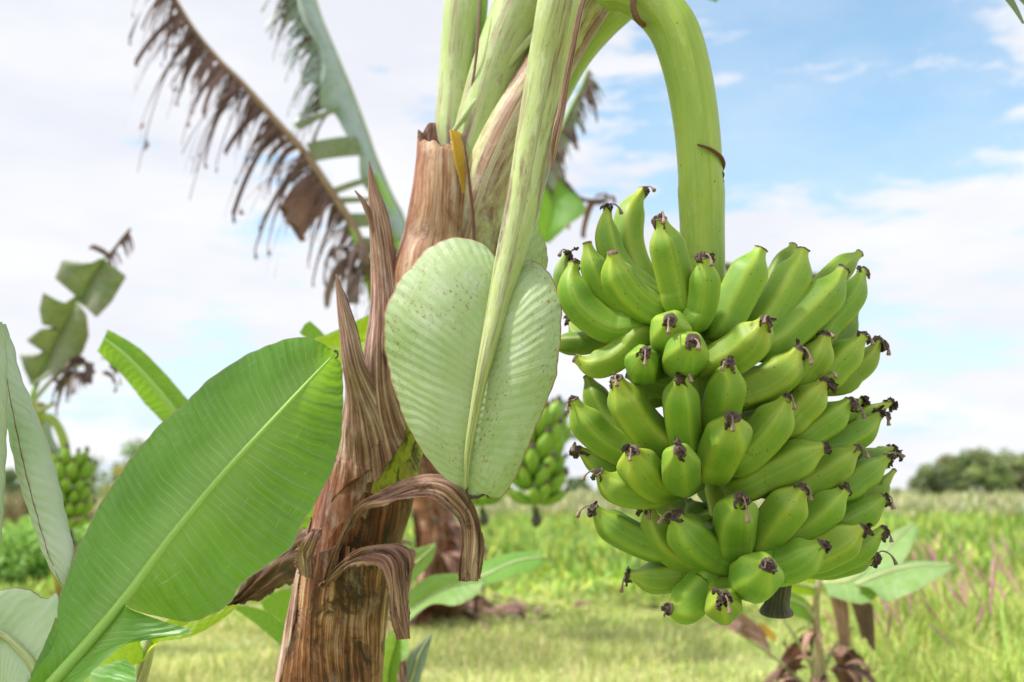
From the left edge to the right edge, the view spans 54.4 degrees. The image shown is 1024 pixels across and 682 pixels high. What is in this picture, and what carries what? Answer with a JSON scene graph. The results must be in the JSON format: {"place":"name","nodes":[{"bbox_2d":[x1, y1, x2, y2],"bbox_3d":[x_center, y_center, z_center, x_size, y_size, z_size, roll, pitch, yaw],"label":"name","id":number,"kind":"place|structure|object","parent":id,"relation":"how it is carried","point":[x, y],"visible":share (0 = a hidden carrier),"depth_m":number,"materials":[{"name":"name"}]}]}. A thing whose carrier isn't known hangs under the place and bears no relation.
{"place":"outdoors","nodes":[
{"label":"outdoors","id":0,"kind":"place"},
{"bbox_2d":[0,0,1023,489],"label":"sky","id":1,"kind":"structure","parent":0,"point":[892,131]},
{"bbox_2d":[4,486,1023,519],"bbox_3d":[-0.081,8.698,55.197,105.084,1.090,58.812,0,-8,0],"label":"dry grass","id":2,"kind":"structure","parent":0,"point":[901,502],"depth_m":30.18,"materials":[{"name":"plant"}]},
{"bbox_2d":[34,566,1023,681],"bbox_3d":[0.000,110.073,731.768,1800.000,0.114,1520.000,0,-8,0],"label":"ground","id":3,"kind":"structure","parent":0,"point":[678,668],"depth_m":5.74,"materials":[{"name":"plant"}]},
{"bbox_2d":[4,467,19,497],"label":"tree","id":4,"kind":"object","parent":3,"relation":"on","point":[11,475],"visible":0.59,"depth_m":59.69,"materials":[{"name":"green plant"}]},
{"bbox_2d":[0,515,44,583],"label":"shrub","id":5,"kind":"object","parent":3,"relation":"on","point":[11,543],"visible":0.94,"depth_m":9.35,"materials":[{"name":"green plant"}]},
{"bbox_2d":[0,520,80,583],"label":"shrub","id":6,"kind":"object","parent":3,"relation":"on","point":[45,568],"visible":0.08,"depth_m":9.70,"materials":[{"name":"green plant"}]},
{"bbox_2d":[16,515,90,575],"bbox_3d":[-4.650,2.175,10.423,1.137,0.758,1.083,0,-8,0],"label":"shrub","id":7,"kind":"object","parent":3,"relation":"on","point":[81,533],"visible":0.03,"depth_m":10.24,"materials":[{"name":"green plant"}]},
{"bbox_2d":[3,482,104,530],"bbox_3d":[-10.248,2.994,18.212,6.560,1.492,4.127,0,-8,0],"label":"dry brush","id":8,"kind":"object","parent":3,"relation":"on","point":[16,510],"visible":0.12,"depth_m":17.02,"materials":[{"name":"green plant"}]},
{"bbox_2d":[20,228,133,595],"bbox_3d":[-2.703,0.613,6.029,0.569,2.554,0.793,4,-10,-27],"label":"banana plant","id":9,"kind":"object","parent":3,"relation":"on","point":[94,287],"visible":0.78,"depth_m":5.93,"materials":[{"name":"green plant"}]},
{"bbox_2d":[42,413,97,546],"bbox_3d":[-2.669,0.839,5.965,0.340,0.816,0.281,0,-8,0],"label":"banana bunch","id":10,"kind":"object","parent":9,"relation":"hanging from","point":[77,470],"visible":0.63,"depth_m":5.92,"materials":[{"name":"green food"}]},
{"bbox_2d":[87,455,110,498],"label":"tree","id":11,"kind":"object","parent":3,"relation":"on","point":[95,475],"visible":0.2,"depth_m":59.78,"materials":[{"name":"green plant"}]},
{"bbox_2d":[99,462,126,499],"bbox_3d":[-15.539,5.909,39.837,2.006,2.190,1.459,0,-8,0],"label":"tree","id":12,"kind":"object","parent":3,"relation":"on","point":[118,469],"visible":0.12,"depth_m":39.70,"materials":[{"name":"green plant"}]},
{"bbox_2d":[93,438,143,496],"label":"tree","id":13,"kind":"object","parent":3,"relation":"on","point":[134,447],"visible":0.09,"depth_m":44.58,"materials":[{"name":"green plant"}]},
{"bbox_2d":[0,322,343,681],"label":"banana plant","id":14,"kind":"object","parent":3,"relation":"on","point":[207,503],"visible":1,"depth_m":1.46,"materials":[{"name":"green plant"}]},
{"bbox_2d":[97,329,291,644],"bbox_3d":[-0.774,0.675,2.693,0.725,1.400,0.212,1,-9,-8],"label":"banana plant","id":15,"kind":"object","parent":3,"relation":"on","point":[156,389],"visible":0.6,"depth_m":2.71,"materials":[{"name":"green plant"}]},
{"bbox_2d":[299,315,368,530],"bbox_3d":[-0.403,0.612,2.288,0.198,1.405,0.487,2,-9,-13],"label":"banana plant","id":16,"kind":"object","parent":3,"relation":"on","point":[331,340],"visible":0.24,"depth_m":2.30,"materials":[{"name":"green plant"}]},
{"bbox_2d":[383,629,432,681],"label":"banana sucker","id":17,"kind":"object","parent":3,"relation":"on","point":[400,665],"visible":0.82,"depth_m":2.50,"materials":[{"name":"green plant"}]},
{"bbox_2d":[387,543,545,656],"bbox_3d":[-0.160,1.092,3.419,0.536,0.790,0.272,4,-9,-25],"label":"banana sucker","id":18,"kind":"object","parent":3,"relation":"on","point":[449,589],"visible":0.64,"depth_m":3.40,"materials":[{"name":"green plant"}]},
{"bbox_2d":[124,0,816,629],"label":"banana plant","id":19,"kind":"object","parent":3,"relation":"on","point":[312,196],"visible":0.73,"depth_m":6.60,"materials":[{"name":"green plant"}]},
{"bbox_2d":[471,495,503,526],"bbox_3d":[-0.201,0.882,6.389,0.325,0.610,0.276,-4,-9,26],"label":"banana bunch","id":20,"kind":"object","parent":19,"relation":"hanging from","point":[483,501],"visible":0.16,"depth_m":6.34,"materials":[{"name":"green food"}]},
{"bbox_2d":[507,395,571,527],"bbox_3d":[0.053,0.519,5.873,0.702,1.141,0.455,-7,-11,40],"label":"banana bunch","id":21,"kind":"object","parent":19,"relation":"hanging from","point":[543,473],"visible":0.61,"depth_m":5.64,"materials":[{"name":"green food"}]},
{"bbox_2d":[0,504,1023,630],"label":"weeds","id":22,"kind":"object","parent":3,"relation":"on","point":[571,546],"visible":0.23,"depth_m":11.40,"materials":[{"name":"green plant"}]},
{"bbox_2d":[388,594,660,632],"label":"leaf litter","id":23,"kind":"object","parent":3,"relation":"on","point":[514,609],"visible":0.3,"depth_m":7.81,"materials":[{"name":"brown plant"}]},
{"bbox_2d":[564,477,592,491],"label":"tree","id":24,"kind":"object","parent":3,"relation":"on","point":[574,484],"visible":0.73,"depth_m":119.49,"materials":[{"name":"green plant"}]},
{"bbox_2d":[227,0,1023,681],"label":"banana plant","id":25,"kind":"object","parent":3,"relation":"on","point":[449,372],"visible":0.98,"depth_m":1.68,"materials":[{"name":"green plant"}]},
{"bbox_2d":[553,0,904,625],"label":"banana bunch","id":26,"kind":"object","parent":25,"relation":"hanging from","point":[685,331],"visible":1,"depth_m":1.47,"materials":[{"name":"green food"}]},
{"bbox_2d":[714,520,953,681],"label":"banana plant","id":27,"kind":"object","parent":3,"relation":"on","point":[887,579],"visible":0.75,"depth_m":4.08,"materials":[{"name":"green plant"}]},
{"bbox_2d":[822,530,1023,681],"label":"seed grass","id":28,"kind":"structure","parent":3,"relation":"on","point":[965,593],"depth_m":4.98,"materials":[{"name":"beige plant"}]},
{"bbox_2d":[906,462,955,495],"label":"tree","id":29,"kind":"object","parent":3,"relation":"on","point":[931,478],"visible":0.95,"depth_m":89.18,"materials":[{"name":"green plant"}]},
{"bbox_2d":[928,453,980,493],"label":"tree","id":30,"kind":"object","parent":3,"relation":"on","point":[952,464],"visible":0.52,"depth_m":91.19,"materials":[{"name":"green plant"}]},
{"bbox_2d":[946,446,1018,493],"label":"tree","id":31,"kind":"object","parent":3,"relation":"on","point":[984,468],"visible":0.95,"depth_m":90.08,"materials":[{"name":"green plant"}]},
{"bbox_2d":[980,455,1023,492],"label":"tree","id":32,"kind":"object","parent":3,"relation":"on","point":[1015,464],"visible":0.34,"depth_m":93.12,"materials":[{"name":"green plant"}]},
{"bbox_2d":[999,447,1023,489],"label":"tree","id":33,"kind":"object","parent":3,"relation":"on","point":[1021,456],"visible":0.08,"depth_m":96.03,"materials":[{"name":"green plant"}]},
{"bbox_2d":[786,543,1023,681],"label":"tall grass","id":34,"kind":"structure","parent":0,"point":[989,664],"depth_m":5.46,"materials":[{"name":"green plant"}]}
]}

